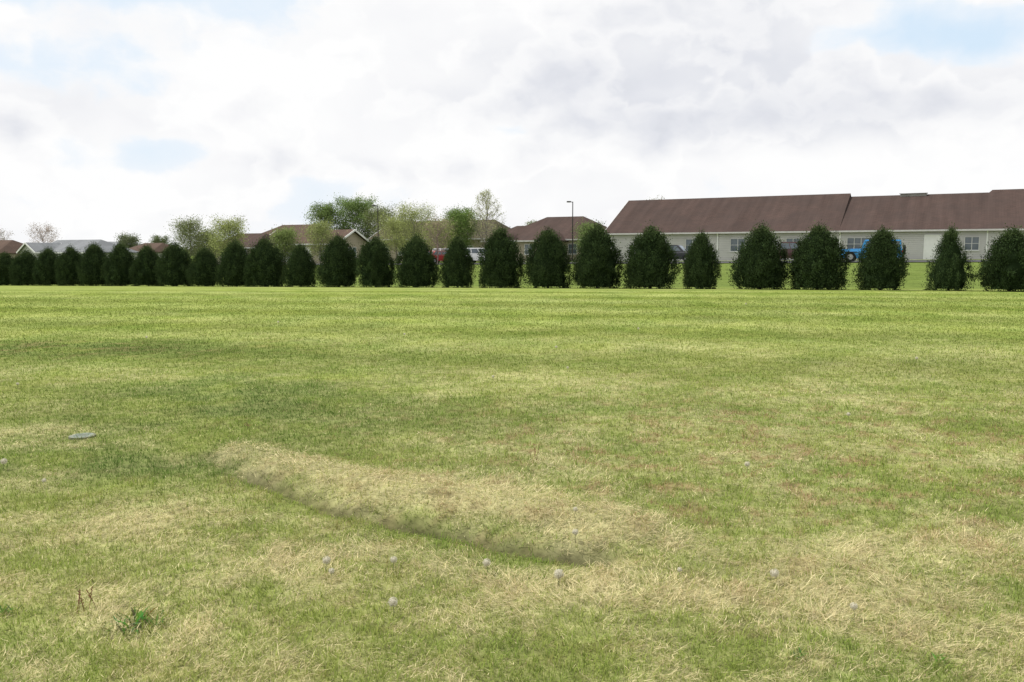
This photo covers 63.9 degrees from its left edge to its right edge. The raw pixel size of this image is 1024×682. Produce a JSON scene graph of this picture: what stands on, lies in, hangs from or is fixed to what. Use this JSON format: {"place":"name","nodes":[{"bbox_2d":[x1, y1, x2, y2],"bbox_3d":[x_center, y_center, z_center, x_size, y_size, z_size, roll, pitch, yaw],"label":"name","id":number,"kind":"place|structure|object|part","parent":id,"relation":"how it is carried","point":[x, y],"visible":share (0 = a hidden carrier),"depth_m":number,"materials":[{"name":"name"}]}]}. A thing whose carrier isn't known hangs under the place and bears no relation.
{"place":"outdoors","nodes":[
{"label":"outdoors","id":0,"kind":"place"},
{"bbox_2d":[0,256,1023,681],"bbox_3d":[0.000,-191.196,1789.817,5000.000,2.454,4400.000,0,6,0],"label":"ground","id":1,"kind":"structure","parent":0,"point":[914,286],"depth_m":6.37,"materials":[{"name":"plant"}]},
{"bbox_2d":[0,458,7,468],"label":"dandelion","id":2,"kind":"object","parent":1,"relation":"on","point":[3,461],"visible":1,"depth_m":6.26,"materials":[{"name":"white plant"}]},
{"bbox_2d":[0,228,14,239],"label":"bare tree","id":3,"kind":"object","parent":1,"relation":"on","point":[2,233],"visible":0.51,"depth_m":178.84,"materials":[{"name":"beige plant"}]},
{"bbox_2d":[0,249,15,285],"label":"evergreen tree","id":4,"kind":"object","parent":1,"relation":"on","point":[4,267],"visible":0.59,"depth_m":67.54,"materials":[{"name":"green plant"}]},
{"bbox_2d":[0,240,22,257],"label":"tan house","id":5,"kind":"structure","parent":1,"relation":"on","point":[12,246],"depth_m":135.86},
{"bbox_2d":[0,603,22,612],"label":"broadleaf weed","id":6,"kind":"object","parent":1,"relation":"on","point":[3,609],"visible":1,"depth_m":3.78,"materials":[{"name":"green plant"}]},
{"bbox_2d":[7,248,41,285],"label":"evergreen tree","id":7,"kind":"object","parent":1,"relation":"on","point":[21,271],"visible":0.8,"depth_m":66.30,"materials":[{"name":"green plant"}]},
{"bbox_2d":[23,221,60,242],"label":"bare tree","id":8,"kind":"object","parent":1,"relation":"on","point":[47,230],"visible":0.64,"depth_m":168.19,"materials":[{"name":"grey plant"}]},
{"bbox_2d":[31,246,61,285],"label":"evergreen tree","id":9,"kind":"object","parent":1,"relation":"on","point":[43,273],"visible":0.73,"depth_m":65.07,"materials":[{"name":"green plant"}]},
{"bbox_2d":[52,245,84,285],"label":"evergreen tree","id":10,"kind":"object","parent":1,"relation":"on","point":[66,272],"visible":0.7,"depth_m":63.80,"materials":[{"name":"green plant"}]},
{"bbox_2d":[16,239,137,259],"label":"grey roofed house","id":11,"kind":"structure","parent":1,"relation":"on","point":[61,245],"depth_m":131.45,"materials":[{"name":"grey"}]},
{"bbox_2d":[68,433,95,439],"bbox_3d":[-3.877,0.898,7.418,0.219,0.108,0.219,-1,6,-11],"label":"utility cover","id":12,"kind":"object","parent":1,"relation":"on","point":[86,435],"visible":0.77,"depth_m":7.38,"materials":[{"name":"concrete"}]},
{"bbox_2d":[77,586,96,610],"bbox_3d":[-1.971,1.192,3.789,0.084,0.112,0.065,0,6,0],"label":"dry weed stalk","id":13,"kind":"object","parent":1,"relation":"on","point":[79,594],"visible":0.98,"depth_m":3.79,"materials":[{"name":"beige plant"}]},
{"bbox_2d":[74,241,109,285],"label":"evergreen tree","id":14,"kind":"object","parent":1,"relation":"on","point":[89,274],"visible":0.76,"depth_m":62.54,"materials":[{"name":"green plant"}]},
{"bbox_2d":[98,240,135,285],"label":"evergreen tree","id":15,"kind":"object","parent":1,"relation":"on","point":[120,258],"visible":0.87,"depth_m":61.30,"materials":[{"name":"green plant"}]},
{"bbox_2d":[114,232,141,247],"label":"leafy tree","id":16,"kind":"object","parent":1,"relation":"on","point":[131,241],"visible":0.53,"depth_m":158.24,"materials":[{"name":"green plant"}]},
{"bbox_2d":[98,605,166,635],"bbox_3d":[-1.660,1.234,3.637,0.276,0.051,0.274,0,6,0],"label":"broadleaf weed","id":17,"kind":"object","parent":1,"relation":"on","point":[139,615],"visible":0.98,"depth_m":3.65,"materials":[{"name":"green plant"}]},
{"bbox_2d":[128,243,163,285],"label":"evergreen tree","id":18,"kind":"object","parent":1,"relation":"on","point":[141,273],"visible":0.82,"depth_m":60.09,"materials":[{"name":"green plant"}]},
{"bbox_2d":[129,243,168,257],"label":"brown roofed house","id":19,"kind":"structure","parent":1,"relation":"on","point":[158,247],"depth_m":147.12,"materials":[{"name":"brown"}]},
{"bbox_2d":[148,234,171,244],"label":"leafy tree","id":20,"kind":"object","parent":1,"relation":"on","point":[158,240],"visible":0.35,"depth_m":187.87,"materials":[{"name":"green plant"}]},
{"bbox_2d":[153,238,193,285],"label":"evergreen tree","id":21,"kind":"object","parent":1,"relation":"on","point":[174,263],"visible":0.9,"depth_m":58.81,"materials":[{"name":"green plant"}]},
{"bbox_2d":[163,214,210,256],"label":"leafy tree","id":22,"kind":"object","parent":1,"relation":"on","point":[193,231],"visible":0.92,"depth_m":98.75,"materials":[{"name":"green plant"}]},
{"bbox_2d":[185,245,220,286],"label":"evergreen tree","id":23,"kind":"object","parent":1,"relation":"on","point":[201,270],"visible":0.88,"depth_m":57.60,"materials":[{"name":"green plant"}]},
{"bbox_2d":[193,226,224,258],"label":"leafy tree","id":24,"kind":"object","parent":1,"relation":"on","point":[205,242],"visible":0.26,"depth_m":106.59,"materials":[{"name":"green plant"}]},
{"bbox_2d":[202,210,252,259],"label":"leafy tree","id":25,"kind":"object","parent":1,"relation":"on","point":[236,229],"visible":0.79,"depth_m":94.59,"materials":[{"name":"green plant"}]},
{"bbox_2d":[214,236,251,286],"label":"evergreen tree","id":26,"kind":"object","parent":1,"relation":"on","point":[230,266],"visible":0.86,"depth_m":56.20,"materials":[{"name":"green plant"}]},
{"bbox_2d":[216,233,274,263],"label":"building","id":27,"kind":"structure","parent":1,"relation":"on","point":[253,237],"depth_m":109.28,"materials":[{"name":"beige"}]},
{"bbox_2d":[239,234,287,286],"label":"evergreen tree","id":28,"kind":"object","parent":1,"relation":"on","point":[265,262],"visible":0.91,"depth_m":54.94,"materials":[{"name":"green plant"}]},
{"bbox_2d":[266,224,301,263],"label":"leafy tree","id":29,"kind":"object","parent":1,"relation":"on","point":[283,240],"visible":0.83,"depth_m":98.77,"materials":[{"name":"green plant"}]},
{"bbox_2d":[263,224,327,234],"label":"hipped building","id":30,"kind":"structure","parent":1,"relation":"on","point":[289,226],"depth_m":132.23,"materials":[{"name":"beige"}]},
{"bbox_2d":[280,243,317,286],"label":"evergreen tree","id":31,"kind":"object","parent":1,"relation":"on","point":[301,267],"visible":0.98,"depth_m":53.89,"materials":[{"name":"green plant"}]},
{"bbox_2d":[300,216,338,262],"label":"leafy tree","id":32,"kind":"object","parent":1,"relation":"on","point":[319,229],"visible":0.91,"depth_m":94.84,"materials":[{"name":"green plant"}]},
{"bbox_2d":[270,229,368,263],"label":"gabled building","id":33,"kind":"structure","parent":1,"relation":"on","point":[356,238],"depth_m":108.36,"materials":[{"name":"beige"}]},
{"bbox_2d":[322,556,330,571],"bbox_3d":[-0.959,1.160,4.250,0.046,0.099,0.047,-1,6,-11],"label":"dandelion","id":34,"kind":"object","parent":1,"relation":"on","point":[326,560],"visible":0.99,"depth_m":4.24,"materials":[{"name":"white plant"}]},
{"bbox_2d":[303,199,350,229],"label":"leafy tree","id":35,"kind":"object","parent":1,"relation":"on","point":[323,211],"visible":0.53,"depth_m":135.60,"materials":[{"name":"green plant"}]},
{"bbox_2d":[328,568,334,582],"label":"dandelion","id":36,"kind":"object","parent":1,"relation":"on","point":[331,571],"visible":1,"depth_m":4.11,"materials":[{"name":"white plant"}]},
{"bbox_2d":[314,231,360,286],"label":"evergreen tree","id":37,"kind":"object","parent":1,"relation":"on","point":[338,269],"visible":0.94,"depth_m":52.45,"materials":[{"name":"green plant"}]},
{"bbox_2d":[327,192,378,237],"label":"leafy tree","id":38,"kind":"object","parent":1,"relation":"on","point":[352,208],"visible":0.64,"depth_m":137.32,"materials":[{"name":"green plant"}]},
{"bbox_2d":[356,206,388,246],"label":"leafy tree","id":39,"kind":"object","parent":1,"relation":"on","point":[369,235],"visible":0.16,"depth_m":139.68,"materials":[{"name":"green plant"}]},
{"bbox_2d":[352,232,397,286],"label":"evergreen tree","id":40,"kind":"object","parent":1,"relation":"on","point":[374,260],"visible":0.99,"depth_m":51.27,"materials":[{"name":"green plant"}]},
{"bbox_2d":[372,205,378,238],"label":"street lamp","id":41,"kind":"object","parent":1,"relation":"on","point":[377,219],"visible":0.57,"depth_m":108.84,"materials":[{"name":"metal"}]},
{"bbox_2d":[358,202,398,238],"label":"leafy tree","id":42,"kind":"object","parent":1,"relation":"on","point":[380,211],"visible":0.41,"depth_m":131.91,"materials":[{"name":"green plant"}]},
{"bbox_2d":[388,597,397,615],"bbox_3d":[-0.545,1.223,3.769,0.049,0.104,0.049,-3,7,-26],"label":"dandelion","id":43,"kind":"object","parent":1,"relation":"on","point":[393,603],"visible":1,"depth_m":3.76,"materials":[{"name":"white plant"}]},
{"bbox_2d":[390,556,396,570],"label":"dandelion","id":44,"kind":"object","parent":1,"relation":"on","point":[393,559],"visible":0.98,"depth_m":4.27,"materials":[{"name":"white plant"}]},
{"bbox_2d":[374,210,418,256],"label":"leafy tree","id":45,"kind":"object","parent":1,"relation":"on","point":[391,222],"visible":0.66,"depth_m":112.49,"materials":[{"name":"green plant"}]},
{"bbox_2d":[390,200,436,249],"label":"leafy tree","id":46,"kind":"object","parent":1,"relation":"on","point":[404,217],"visible":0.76,"depth_m":110.20,"materials":[{"name":"green plant"}]},
{"bbox_2d":[392,230,440,287],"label":"evergreen tree","id":47,"kind":"object","parent":1,"relation":"on","point":[417,267],"visible":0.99,"depth_m":49.91,"materials":[{"name":"green plant"}]},
{"bbox_2d":[411,209,454,263],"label":"leafy tree","id":48,"kind":"object","parent":1,"relation":"on","point":[438,234],"visible":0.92,"depth_m":89.11,"materials":[{"name":"green plant"}]},
{"bbox_2d":[417,216,459,248],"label":"leafy tree","id":49,"kind":"object","parent":1,"relation":"on","point":[442,234],"visible":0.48,"depth_m":106.54,"materials":[{"name":"green plant"}]},
{"bbox_2d":[368,220,509,261],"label":"olive roofed building","id":50,"kind":"structure","parent":1,"relation":"on","point":[472,241],"depth_m":121.91,"materials":[{"name":"beige"}]},
{"bbox_2d":[436,233,478,287],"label":"evergreen tree","id":51,"kind":"object","parent":1,"relation":"on","point":[459,266],"visible":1,"depth_m":48.88,"materials":[{"name":"green plant"}]},
{"bbox_2d":[438,203,481,247],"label":"leafy tree","id":52,"kind":"object","parent":1,"relation":"on","point":[458,215],"visible":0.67,"depth_m":109.86,"materials":[{"name":"green plant"}]},
{"bbox_2d":[462,188,506,246],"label":"bare tree","id":53,"kind":"object","parent":1,"relation":"on","point":[486,230],"visible":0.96,"depth_m":108.47,"materials":[{"name":"green plant"}]},
{"bbox_2d":[483,558,490,572],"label":"dandelion","id":54,"kind":"object","parent":1,"relation":"on","point":[487,562],"visible":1,"depth_m":4.29,"materials":[{"name":"white plant"}]},
{"bbox_2d":[476,223,525,287],"bbox_3d":[-0.638,-4.909,48.045,3.020,4.038,3.282,3,7,24],"label":"evergreen tree","id":55,"kind":"object","parent":1,"relation":"on","point":[499,262],"visible":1,"depth_m":47.38,"materials":[{"name":"green plant"}]},
{"bbox_2d":[0,304,1023,681],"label":"dry straw","id":56,"kind":"object","parent":1,"relation":"on","point":[654,578],"visible":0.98,"depth_m":4.23,"materials":[{"name":"beige plant"}]},
{"bbox_2d":[480,225,568,260],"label":"wing building","id":57,"kind":"structure","parent":1,"relation":"on","point":[526,235],"depth_m":108.50,"materials":[{"name":"beige"}]},
{"bbox_2d":[524,244,531,254],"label":"window","id":58,"kind":"structure","parent":57,"relation":"in","point":[527,246],"depth_m":107.00,"materials":[{"name":"glass"}]},
{"bbox_2d":[519,226,575,287],"bbox_3d":[2.097,-4.712,46.738,3.357,3.830,3.395,-1,6,-13],"label":"evergreen tree","id":59,"kind":"object","parent":1,"relation":"on","point":[547,263],"visible":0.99,"depth_m":46.14,"materials":[{"name":"green plant"}]},
{"bbox_2d":[554,569,563,585],"bbox_3d":[0.234,1.188,4.114,0.056,0.101,0.056,2,6,18],"label":"dandelion","id":60,"kind":"object","parent":1,"relation":"on","point":[558,573],"visible":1,"depth_m":4.10,"materials":[{"name":"white plant"}]},
{"bbox_2d":[526,216,606,260],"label":"hipped building","id":61,"kind":"structure","parent":1,"relation":"on","point":[562,225],"depth_m":114.06,"materials":[{"name":"beige"}]},
{"bbox_2d":[567,244,576,254],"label":"window","id":62,"kind":"structure","parent":61,"relation":"in","point":[569,245],"depth_m":110.13,"materials":[{"name":"plastic"}]},
{"bbox_2d":[567,201,572,260],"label":"street lamp","id":63,"kind":"object","parent":1,"relation":"on","point":[572,226],"visible":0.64,"depth_m":102.98,"materials":[{"name":"metal"}]},
{"bbox_2d":[572,529,577,534],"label":"dandelion","id":64,"kind":"object","parent":1,"relation":"on","point":[574,532],"visible":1,"depth_m":4.69,"materials":[{"name":"white plant"}]},
{"bbox_2d":[570,218,601,249],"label":"leafy tree","id":65,"kind":"object","parent":1,"relation":"on","point":[584,228],"visible":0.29,"depth_m":102.70,"materials":[{"name":"green plant"}]},
{"bbox_2d":[568,218,626,288],"bbox_3d":[4.784,-4.769,45.649,3.302,4.114,3.309,0,6,-3],"label":"evergreen tree","id":66,"kind":"object","parent":1,"relation":"on","point":[596,264],"visible":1,"depth_m":44.92,"materials":[{"name":"green plant"}]},
{"bbox_2d":[316,260,987,264],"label":"parking lot","id":67,"kind":"structure","parent":1,"relation":"on","point":[790,261],"depth_m":73.67,"materials":[{"name":"grey asphalt"}]},
{"bbox_2d":[431,251,445,261],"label":"parked car","id":68,"kind":"object","parent":67,"relation":"on","point":[441,257],"visible":0.2,"depth_m":91.33,"materials":[{"name":"paint"}]},
{"bbox_2d":[432,248,448,262],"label":"parked car","id":69,"kind":"object","parent":67,"relation":"on","point":[444,249],"visible":0.04,"depth_m":92.82,"materials":[{"name":"paint"}]},
{"bbox_2d":[467,248,484,259],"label":"parked car","id":70,"kind":"object","parent":67,"relation":"on","point":[474,253],"visible":0.06,"depth_m":89.14,"materials":[{"name":"paint"}]},
{"bbox_2d":[668,245,687,260],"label":"parked car","id":71,"kind":"object","parent":67,"relation":"on","point":[680,251],"visible":0.06,"depth_m":77.76,"materials":[{"name":"paint"}]},
{"bbox_2d":[842,239,905,261],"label":"off road car","id":72,"kind":"object","parent":67,"relation":"on","point":[853,254],"visible":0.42,"depth_m":68.47,"materials":[{"name":"paint"}]},
{"bbox_2d":[621,221,683,288],"bbox_3d":[7.347,-4.591,44.377,3.581,3.933,3.257,-2,7,-21],"label":"evergreen tree","id":73,"kind":"object","parent":1,"relation":"on","point":[649,265],"visible":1,"depth_m":43.65,"materials":[{"name":"green plant"}]},
{"bbox_2d":[680,230,721,288],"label":"evergreen tree","id":74,"kind":"object","parent":1,"relation":"on","point":[701,264],"visible":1,"depth_m":42.64,"materials":[{"name":"green plant"}]},
{"bbox_2d":[726,219,791,289],"bbox_3d":[12.689,-4.335,41.898,3.333,3.791,3.339,-1,6,-13],"label":"evergreen tree","id":75,"kind":"object","parent":1,"relation":"on","point":[759,263],"visible":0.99,"depth_m":41.14,"materials":[{"name":"green plant"}]},
{"bbox_2d":[770,569,778,583],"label":"dandelion","id":76,"kind":"object","parent":1,"relation":"on","point":[774,573],"visible":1,"depth_m":4.14,"materials":[{"name":"white plant"}]},
{"bbox_2d":[790,647,806,657],"bbox_3d":[1.179,1.289,3.390,0.066,0.030,0.060,-2,6,-18],"label":"broadleaf weed","id":77,"kind":"object","parent":1,"relation":"on","point":[797,652],"visible":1,"depth_m":3.40,"materials":[{"name":"green plant"}]},
{"bbox_2d":[606,189,1023,260],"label":"long building","id":78,"kind":"structure","parent":1,"relation":"on","point":[919,223],"depth_m":90.53,"materials":[{"name":"brown"}]},
{"bbox_2d":[685,239,693,250],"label":"window","id":79,"kind":"structure","parent":78,"relation":"in","point":[687,241],"depth_m":95.59,"materials":[{"name":"glass"}]},
{"bbox_2d":[730,238,744,251],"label":"window","id":80,"kind":"structure","parent":78,"relation":"in","point":[734,242],"depth_m":92.96,"materials":[{"name":"glass"}]},
{"bbox_2d":[786,238,799,241],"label":"window","id":81,"kind":"structure","parent":78,"relation":"in","point":[787,239],"depth_m":89.95,"materials":[{"name":"glass"}]},
{"bbox_2d":[846,237,873,248],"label":"window","id":82,"kind":"structure","parent":78,"relation":"in","point":[856,242],"depth_m":86.86,"materials":[{"name":"glass"}]},
{"bbox_2d":[923,234,940,258],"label":"door","id":83,"kind":"structure","parent":78,"relation":"in","point":[929,239],"depth_m":83.45,"materials":[{"name":"white paint"}]},
{"bbox_2d":[963,236,979,250],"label":"window","id":84,"kind":"structure","parent":78,"relation":"in","point":[972,242],"depth_m":81.68,"materials":[{"name":"glass"}]},
{"bbox_2d":[784,220,853,289],"bbox_3d":[15.063,-4.166,40.573,3.099,3.653,3.367,-3,7,-26],"label":"evergreen tree","id":85,"kind":"object","parent":1,"relation":"on","point":[818,262],"visible":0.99,"depth_m":39.86,"materials":[{"name":"green plant"}]},
{"bbox_2d":[850,602,857,619],"bbox_3d":[1.548,1.229,3.723,0.037,0.094,0.037,-5,8,-40],"label":"dandelion","id":86,"kind":"object","parent":1,"relation":"on","point":[853,606],"visible":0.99,"depth_m":3.71,"materials":[{"name":"white plant"}]},
{"bbox_2d":[851,225,909,290],"bbox_3d":[17.616,-3.936,39.373,2.776,3.359,2.745,4,8,36],"label":"evergreen tree","id":87,"kind":"object","parent":1,"relation":"on","point":[879,268],"visible":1,"depth_m":38.79,"materials":[{"name":"green plant"}]},
{"bbox_2d":[932,653,947,664],"bbox_3d":[1.749,1.287,3.346,0.060,0.029,0.076,0,6,0],"label":"broadleaf weed","id":88,"kind":"object","parent":1,"relation":"on","point":[941,656],"visible":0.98,"depth_m":3.35,"materials":[{"name":"green plant"}]},
{"bbox_2d":[922,222,979,290],"bbox_3d":[20.239,-3.824,37.962,2.378,3.374,2.464,4,8,35],"label":"evergreen tree","id":89,"kind":"object","parent":1,"relation":"on","point":[948,272],"visible":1,"depth_m":37.72,"materials":[{"name":"green plant"}]},
{"bbox_2d":[975,223,1023,291],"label":"evergreen tree","id":90,"kind":"object","parent":1,"relation":"on","point":[1002,267],"visible":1,"depth_m":36.38,"materials":[{"name":"green plant"}]},
{"bbox_2d":[0,0,1023,248],"label":"sky","id":91,"kind":"structure","parent":0,"point":[117,116],"materials":[{"name":"white"}]},
{"bbox_2d":[778,242,799,257],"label":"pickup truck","id":92,"kind":"object","parent":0,"point":[789,246],"visible":0.03,"depth_m":74.16,"materials":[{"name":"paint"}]},
{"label":"window","id":93,"kind":"part","parent":92,"relation":"part of","materials":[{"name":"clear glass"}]}
]}

